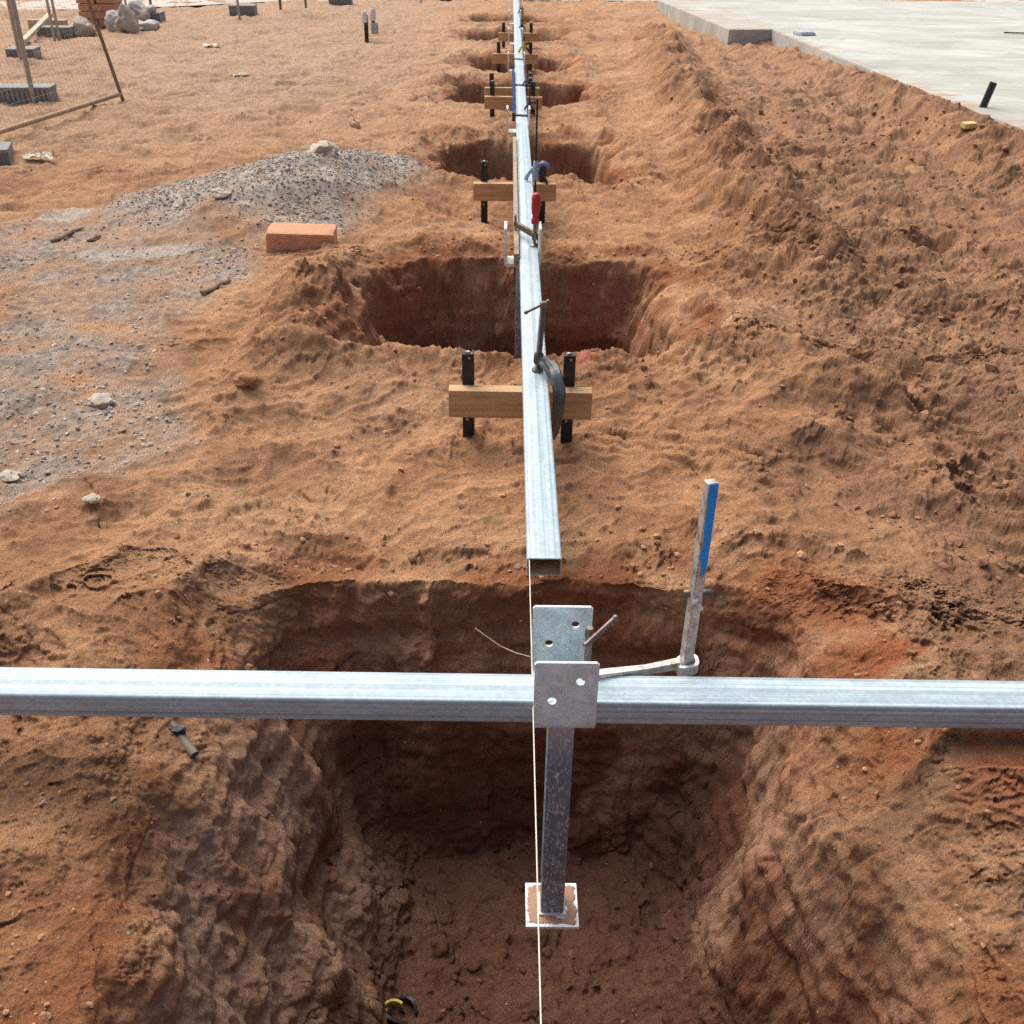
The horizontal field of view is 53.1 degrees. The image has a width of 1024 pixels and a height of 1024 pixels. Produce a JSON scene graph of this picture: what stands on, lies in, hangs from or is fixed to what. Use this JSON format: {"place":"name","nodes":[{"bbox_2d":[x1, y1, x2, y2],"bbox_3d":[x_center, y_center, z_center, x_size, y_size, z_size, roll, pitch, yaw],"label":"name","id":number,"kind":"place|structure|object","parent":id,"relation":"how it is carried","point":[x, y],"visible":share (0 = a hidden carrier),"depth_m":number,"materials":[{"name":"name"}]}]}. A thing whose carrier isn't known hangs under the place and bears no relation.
{"place":"outdoors","nodes":[
{"label":"outdoors","id":0,"kind":"place"},
{"bbox_2d":[0,142,12,165],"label":"concrete block","id":1,"kind":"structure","parent":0,"point":[6,151],"depth_m":6.39,"materials":[{"name":"grey concrete"}]},
{"bbox_2d":[5,46,41,58],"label":"concrete block","id":2,"kind":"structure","parent":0,"point":[28,48],"depth_m":10.38,"materials":[{"name":"grey concrete"}]},
{"bbox_2d":[70,16,96,36],"bbox_3d":[-5.144,-5.807,12.247,0.372,0.231,0.386,-24,39,-35],"label":"rock","id":3,"kind":"object","parent":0,"point":[81,30],"visible":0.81,"depth_m":12.13,"materials":[{"name":"grey stone"}]},
{"bbox_2d":[138,19,159,30],"bbox_3d":[-4.642,-6.157,12.944,0.315,0.123,0.408,1,31,0],"label":"rock","id":4,"kind":"object","parent":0,"point":[151,24],"visible":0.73,"depth_m":12.84,"materials":[{"name":"grey stone"}]},
{"bbox_2d":[0,148,434,511],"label":"gravel","id":5,"kind":"structure","parent":0,"point":[160,217],"depth_m":5.07,"materials":[{"name":"grey gravel"}]},
{"bbox_2d":[0,470,19,482],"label":"rock","id":6,"kind":"object","parent":5,"relation":"on","point":[7,476],"visible":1,"depth_m":2.97,"materials":[{"name":"white stone"}]},
{"bbox_2d":[88,393,114,407],"bbox_3d":[-1.368,-0.368,3.407,0.079,0.051,0.081,-20,36,-30],"label":"rock","id":7,"kind":"object","parent":5,"relation":"on","point":[100,400],"visible":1,"depth_m":3.39,"materials":[{"name":"beige stone"}]},
{"bbox_2d":[210,188,230,197],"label":"rock","id":8,"kind":"object","parent":5,"relation":"on","point":[219,193],"visible":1,"depth_m":5.08,"materials":[{"name":"beige stone"}]},
{"bbox_2d":[307,140,339,156],"bbox_3d":[-1.030,-1.969,5.614,0.200,0.128,0.184,-17,35,-27],"label":"rock","id":9,"kind":"object","parent":5,"relation":"on","point":[325,147],"visible":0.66,"depth_m":5.56,"materials":[{"name":"grey stone"}]},
{"bbox_2d":[0,0,1023,1023],"bbox_3d":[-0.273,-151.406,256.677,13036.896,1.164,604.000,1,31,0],"label":"ground","id":10,"kind":"structure","parent":0,"point":[393,837],"depth_m":2.83,"materials":[{"name":"soil"}]},
{"bbox_2d":[6,0,21,59],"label":"fence post","id":11,"kind":"object","parent":10,"relation":"on","point":[14,30],"depth_m":10.12,"materials":[{"name":"brown wood"}]},
{"bbox_2d":[0,83,57,103],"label":"concrete block","id":12,"kind":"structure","parent":10,"relation":"on","point":[22,95],"depth_m":8.26,"materials":[{"name":"grey concrete"}]},
{"bbox_2d":[10,0,36,102],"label":"fence post","id":13,"kind":"object","parent":12,"relation":"in","point":[23,49],"depth_m":8.07,"materials":[{"name":"brown wood"}]},
{"bbox_2d":[23,13,52,43],"bbox_3d":[-5.531,-5.645,11.930,0.060,0.188,1.411,-4,31,-8],"label":"timber prop","id":14,"kind":"object","parent":10,"relation":"on","point":[45,17],"visible":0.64,"depth_m":11.84,"materials":[{"name":"beige wood"}]},
{"bbox_2d":[22,150,55,158],"bbox_3d":[-2.963,-2.244,6.418,0.220,0.044,0.109,1,31,0],"label":"plastic scrap","id":15,"kind":"object","parent":10,"relation":"on","point":[45,154],"visible":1,"depth_m":6.40,"materials":[{"name":"white plastic"}]},
{"bbox_2d":[45,0,55,40],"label":"fence post","id":16,"kind":"object","parent":10,"relation":"on","point":[50,18],"depth_m":11.69,"materials":[{"name":"metal"}]},
{"bbox_2d":[36,25,74,37],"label":"concrete block","id":17,"kind":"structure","parent":10,"relation":"on","point":[61,30],"depth_m":11.99,"materials":[{"name":"grey concrete"}]},
{"bbox_2d":[27,19,67,28],"bbox_3d":[-5.703,-5.991,12.595,0.450,0.120,0.120,1,31,0],"label":"timber block","id":18,"kind":"object","parent":17,"relation":"on","point":[60,22],"depth_m":12.54,"materials":[{"name":"brown wood"}]},
{"bbox_2d":[50,0,60,40],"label":"fence post","id":19,"kind":"object","parent":10,"relation":"on","point":[55,20],"depth_m":11.70,"materials":[{"name":"metal"}]},
{"bbox_2d":[0,0,124,134],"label":"fence","id":20,"kind":"object","parent":10,"relation":"on","point":[56,114],"visible":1,"depth_m":7.70,"materials":[{"name":"metal"}]},
{"bbox_2d":[50,227,83,241],"bbox_3d":[-2.185,-1.364,5.030,0.036,0.029,0.207,12,33,18],"label":"stick","id":21,"kind":"object","parent":10,"relation":"on","point":[66,234],"visible":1,"depth_m":5.01,"materials":[{"name":"brown wood"}]},
{"bbox_2d":[81,493,100,503],"bbox_3d":[-1.161,-0.038,2.832,0.047,0.028,0.043,12,33,18],"label":"rock","id":22,"kind":"object","parent":10,"relation":"on","point":[92,498],"visible":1,"depth_m":2.82,"materials":[{"name":"white stone"}]},
{"bbox_2d":[87,235,101,241],"bbox_3d":[-2.026,-1.327,4.963,0.033,0.019,0.089,10,32,15],"label":"stick","id":23,"kind":"object","parent":10,"relation":"on","point":[93,238],"visible":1,"depth_m":4.95,"materials":[{"name":"brown wood"}]},
{"bbox_2d":[76,0,122,26],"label":"brick stack","id":24,"kind":"object","parent":10,"relation":"on","point":[101,8],"visible":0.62,"depth_m":12.92,"materials":[{"name":"orange brick"}]},
{"bbox_2d":[104,10,117,31],"bbox_3d":[-4.843,-6.032,12.595,0.348,0.259,0.308,1,31,0],"label":"rock","id":25,"kind":"object","parent":10,"relation":"on","point":[110,18],"visible":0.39,"depth_m":12.50,"materials":[{"name":"grey stone"}]},
{"bbox_2d":[114,3,138,32],"bbox_3d":[-4.673,-5.992,12.425,0.309,0.341,0.318,-18,36,-29],"label":"rock","id":26,"kind":"object","parent":10,"relation":"on","point":[126,21],"visible":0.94,"depth_m":12.35,"materials":[{"name":"grey stone"}]},
{"bbox_2d":[127,0,156,20],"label":"rock","id":27,"kind":"object","parent":10,"relation":"on","point":[140,9],"visible":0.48,"depth_m":13.34,"materials":[{"name":"grey stone"}]},
{"bbox_2d":[150,11,165,21],"bbox_3d":[-4.688,-6.532,13.514,0.160,0.125,0.250,1,31,0],"label":"rubber block","id":28,"kind":"object","parent":10,"relation":"on","point":[158,16],"depth_m":13.42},
{"bbox_2d":[168,720,198,757],"bbox_3d":[-0.675,0.465,2.101,0.091,0.048,0.036,21,36,30],"label":"conduit","id":29,"kind":"object","parent":10,"relation":"in","point":[179,732],"visible":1,"depth_m":2.09,"materials":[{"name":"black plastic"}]},
{"bbox_2d":[200,279,230,294],"bbox_3d":[-1.266,-0.964,4.374,0.036,0.021,0.184,13,33,19],"label":"stick","id":30,"kind":"object","parent":10,"relation":"on","point":[212,288],"visible":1,"depth_m":4.35,"materials":[{"name":"brown wood"}]},
{"bbox_2d":[236,0,240,18],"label":"fence post","id":31,"kind":"object","parent":10,"relation":"on","point":[238,9],"depth_m":13.98,"materials":[{"name":"metal"}]},
{"bbox_2d":[233,73,249,77],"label":"rock","id":32,"kind":"object","parent":10,"relation":"on","point":[242,75],"visible":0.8,"depth_m":9.50,"materials":[{"name":"beige stone"}]},
{"bbox_2d":[228,4,257,15],"bbox_3d":[-3.789,-7.074,14.440,0.360,0.144,0.250,-1,31,-3],"label":"rubber block","id":33,"kind":"object","parent":10,"relation":"on","point":[248,9],"depth_m":14.34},
{"bbox_2d":[233,372,257,386],"bbox_3d":[-0.895,-0.444,3.432,0.075,0.052,0.078,-18,35,-28],"label":"soil clod","id":34,"kind":"object","parent":10,"relation":"on","point":[244,379],"visible":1,"depth_m":3.41,"materials":[{"name":"brown soil"}]},
{"bbox_2d":[266,223,337,252],"bbox_3d":[-0.992,-1.292,4.840,0.320,0.103,0.184,0,32,-4],"label":"clay brick","id":35,"kind":"object","parent":10,"relation":"on","point":[289,237],"visible":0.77,"depth_m":4.77,"materials":[{"name":"orange brick"}]},
{"bbox_2d":[329,0,352,5],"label":"rubber block","id":36,"kind":"object","parent":10,"relation":"on","point":[340,2],"depth_m":16.01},
{"bbox_2d":[348,117,359,128],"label":"rock","id":37,"kind":"object","parent":10,"relation":"on","point":[353,123],"visible":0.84,"depth_m":7.60,"materials":[{"name":"brown stone"}]},
{"bbox_2d":[361,8,378,41],"bbox_3d":[-1.651,-5.628,11.905,0.192,0.412,0.086,1,31,0],"label":"service riser","id":38,"kind":"object","parent":10,"relation":"on","point":[374,24],"visible":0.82,"depth_m":11.86,"materials":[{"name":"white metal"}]},
{"bbox_2d":[385,995,417,1023],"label":"tool strap","id":39,"kind":"object","parent":10,"relation":"on","point":[402,999],"visible":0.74,"depth_m":2.41,"materials":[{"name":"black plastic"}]},
{"bbox_2d":[0,667,1023,728],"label":"steel beam","id":40,"kind":"structure","parent":10,"relation":"on","point":[499,697],"depth_m":1.85,"materials":[{"name":"silver metal"}]},
{"bbox_2d":[525,605,599,928],"bbox_3d":[0.091,0.542,2.049,0.114,0.751,0.171,1,31,0],"label":"post stirrup","id":41,"kind":"object","parent":40,"relation":"attached to","point":[561,666],"visible":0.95,"depth_m":1.97,"materials":[{"name":"silver metal"}]},
{"bbox_2d":[475,628,530,656],"bbox_3d":[-0.021,0.320,2.477,0.182,0.026,0.009,25,38,34],"label":"tie wire","id":42,"kind":"object","parent":41,"relation":"attached to","point":[501,646],"visible":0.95,"depth_m":2.49,"materials":[{"name":"grey metal"}]},
{"bbox_2d":[581,478,718,679],"bbox_3d":[0.244,0.170,1.838,0.257,0.471,0.049,-9,32,-15],"label":"bar clamp","id":43,"kind":"object","parent":40,"relation":"attached to","point":[685,662],"visible":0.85,"depth_m":1.86,"materials":[{"name":"metal"}]},
{"bbox_2d":[484,72,539,96],"bbox_3d":[-0.002,-3.320,8.250,0.440,0.408,0.084,-1,31,-3],"label":"timber hurdle","id":44,"kind":"object","parent":10,"relation":"on","point":[503,91],"visible":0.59,"depth_m":8.18,"materials":[{"name":"brown wood"}]},
{"bbox_2d":[0,70,1023,1023],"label":"soil crumbs","id":45,"kind":"object","parent":10,"relation":"on","point":[956,540],"visible":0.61,"depth_m":3.03,"materials":[{"name":"soil"}]},
{"bbox_2d":[484,80,541,116],"bbox_3d":[0.009,-3.097,7.878,0.440,0.408,0.084,1,31,0],"label":"timber hurdle","id":46,"kind":"object","parent":10,"relation":"on","point":[492,102],"visible":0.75,"depth_m":7.82,"materials":[{"name":"brown wood"}]},
{"bbox_2d":[473,160,555,223],"bbox_3d":[0.013,-1.671,5.491,0.440,0.408,0.084,0,31,-1],"label":"timber hurdle","id":47,"kind":"object","parent":10,"relation":"on","point":[485,191],"visible":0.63,"depth_m":5.43,"materials":[{"name":"brown wood"}]},
{"bbox_2d":[493,41,537,72],"bbox_3d":[0.030,-4.399,10.056,0.440,0.408,0.084,1,31,0],"label":"timber hurdle","id":48,"kind":"object","parent":10,"relation":"on","point":[499,58],"visible":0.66,"depth_m":10.00,"materials":[{"name":"brown wood"}]},
{"bbox_2d":[498,22,536,47],"bbox_3d":[0.065,-5.342,11.635,0.440,0.408,0.084,2,31,1],"label":"timber hurdle","id":49,"kind":"object","parent":10,"relation":"on","point":[531,36],"visible":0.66,"depth_m":11.57,"materials":[{"name":"brown wood"}]},
{"bbox_2d":[448,350,591,442],"bbox_3d":[0.025,-0.305,3.206,0.440,0.408,0.084,1,31,0],"label":"timber hurdle","id":50,"kind":"object","parent":10,"relation":"on","point":[469,401],"visible":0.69,"depth_m":3.14,"materials":[{"name":"brown wood"}]},
{"bbox_2d":[513,0,561,575],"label":"steel beam","id":51,"kind":"structure","parent":50,"relation":"on","point":[543,549],"depth_m":2.95,"materials":[{"name":"silver metal"}]},
{"bbox_2d":[512,69,514,121],"bbox_3d":[0.010,-3.163,7.721,0.019,0.058,2.050,1,31,0],"label":"spirit level","id":52,"kind":"object","parent":51,"relation":"on","point":[513,105],"visible":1,"depth_m":7.29,"materials":[{"name":"blue metal"}]},
{"bbox_2d":[508,10,520,31],"bbox_3d":[0.030,-5.726,12.535,0.152,0.751,0.114,1,31,0],"label":"post stirrup","id":53,"kind":"object","parent":51,"relation":"attached to","point":[513,23],"visible":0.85,"depth_m":12.36,"materials":[{"name":"silver metal"}]},
{"bbox_2d":[508,27,522,69],"bbox_3d":[0.032,-4.695,10.810,0.152,0.751,0.114,1,31,0],"label":"post stirrup","id":54,"kind":"object","parent":51,"relation":"attached to","point":[513,44],"visible":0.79,"depth_m":10.64,"materials":[{"name":"silver metal"}]},
{"bbox_2d":[513,137,518,265],"bbox_3d":[0.016,-1.630,5.159,0.021,0.048,2.383,1,31,0],"label":"wooden batten","id":55,"kind":"object","parent":51,"relation":"attached to","point":[516,235],"visible":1,"depth_m":4.83,"materials":[{"name":"brown wood"}]},
{"bbox_2d":[508,51,524,86],"bbox_3d":[0.034,-3.686,9.121,0.152,0.751,0.114,1,31,0],"label":"post stirrup","id":56,"kind":"object","parent":51,"relation":"attached to","point":[509,71],"visible":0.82,"depth_m":8.94,"materials":[{"name":"silver metal"}]},
{"bbox_2d":[506,105,529,148],"bbox_3d":[0.037,-2.279,6.767,0.152,0.751,0.114,1,31,0],"label":"post stirrup","id":57,"kind":"object","parent":51,"relation":"attached to","point":[510,131],"visible":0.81,"depth_m":6.59,"materials":[{"name":"silver metal"}]},
{"bbox_2d":[519,5,525,38],"bbox_3d":[0.103,-5.466,11.468,0.116,0.380,0.032,1,31,0],"label":"trigger clamp","id":58,"kind":"object","parent":51,"relation":"attached to","point":[522,25],"visible":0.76,"depth_m":11.46,"materials":[{"name":"black metal"}]},
{"bbox_2d":[504,221,541,359],"bbox_3d":[0.040,-0.853,4.381,0.152,0.751,0.114,1,31,0],"label":"post stirrup","id":59,"kind":"object","parent":51,"relation":"attached to","point":[508,261],"visible":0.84,"depth_m":4.29,"materials":[{"name":"silver metal"}]},
{"bbox_2d":[515,114,531,116],"bbox_3d":[0.068,-2.654,6.850,0.130,0.008,0.032,7,31,10],"label":"steel strap","id":60,"kind":"object","parent":51,"relation":"on","point":[524,115],"visible":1,"depth_m":6.84,"materials":[{"name":"silver metal"}]},
{"bbox_2d":[518,35,531,64],"bbox_3d":[0.118,-4.347,9.685,0.142,0.290,0.042,1,31,0],"label":"trigger clamp","id":61,"kind":"object","parent":51,"relation":"attached to","point":[523,47],"visible":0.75,"depth_m":9.65,"materials":[{"name":"yellow metal"}]},
{"bbox_2d":[513,192,540,282],"bbox_3d":[0.051,-1.155,4.352,0.041,0.436,0.228,-14,34,-23],"label":"bar clamp","id":62,"kind":"object","parent":51,"relation":"attached to","point":[535,208],"visible":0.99,"depth_m":4.24,"materials":[{"name":"metal"}]},
{"bbox_2d":[522,64,532,95],"bbox_3d":[0.107,-3.323,7.961,0.116,0.300,0.032,1,31,0],"label":"trigger clamp","id":63,"kind":"object","parent":51,"relation":"attached to","point":[526,80],"visible":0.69,"depth_m":7.94,"materials":[{"name":"black metal"}]},
{"bbox_2d":[524,84,535,111],"bbox_3d":[0.108,-2.754,7.018,0.116,0.330,0.032,1,31,0],"label":"trigger clamp","id":64,"kind":"object","parent":51,"relation":"attached to","point":[529,103],"visible":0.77,"depth_m":6.99,"materials":[{"name":"black metal"}]},
{"bbox_2d":[529,559,541,1023],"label":"string line","id":65,"kind":"object","parent":51,"relation":"attached to","point":[535,819],"visible":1,"depth_m":1.59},
{"bbox_2d":[524,98,549,192],"bbox_3d":[0.125,-1.806,5.209,0.142,0.560,0.042,1,31,0],"label":"trigger clamp","id":66,"kind":"object","parent":51,"relation":"attached to","point":[535,171],"visible":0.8,"depth_m":5.22,"materials":[{"name":"blue metal"}]},
{"bbox_2d":[524,299,565,438],"bbox_3d":[0.095,-0.405,3.067,0.084,0.418,0.200,-9,32,-15],"label":"screw clamp","id":67,"kind":"object","parent":51,"relation":"attached to","point":[549,367],"visible":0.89,"depth_m":3.05,"materials":[{"name":"metal"}]},
{"bbox_2d":[656,0,1023,130],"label":"concrete slab","id":68,"kind":"structure","parent":10,"relation":"on","point":[964,53],"depth_m":12.05,"materials":[{"name":"grey concrete"}]},
{"bbox_2d":[793,30,815,35],"bbox_3d":[3.387,-5.519,11.794,0.232,0.040,0.200,-8,32,-15],"label":"plastic packet","id":69,"kind":"object","parent":68,"relation":"on","point":[803,32],"visible":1,"depth_m":11.72},
{"bbox_2d":[979,81,996,107],"bbox_3d":[3.536,-3.045,7.698,0.136,0.358,0.070,1,31,0],"label":"pipe stub","id":70,"kind":"object","parent":68,"relation":"in","point":[988,94],"visible":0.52,"depth_m":7.64,"materials":[{"name":"black plastic"}]},
{"bbox_2d":[1004,32,1023,33],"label":"black rod","id":71,"kind":"object","parent":68,"relation":"on","point":[1015,32],"visible":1,"depth_m":12.17,"materials":[{"name":"metal"}]},
{"bbox_2d":[960,121,977,128],"bbox_3d":[3.149,-2.669,7.062,0.100,0.041,0.054,-10,33,-18],"label":"timber offcut","id":72,"kind":"object","parent":10,"relation":"on","point":[968,125],"visible":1,"depth_m":7.05,"materials":[{"name":"yellow wood"}]},
{"bbox_2d":[0,0,1023,9],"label":"road","id":73,"kind":"structure","parent":0,"point":[161,3],"depth_m":15.85,"materials":[{"name":"grey concrete"}]}
]}

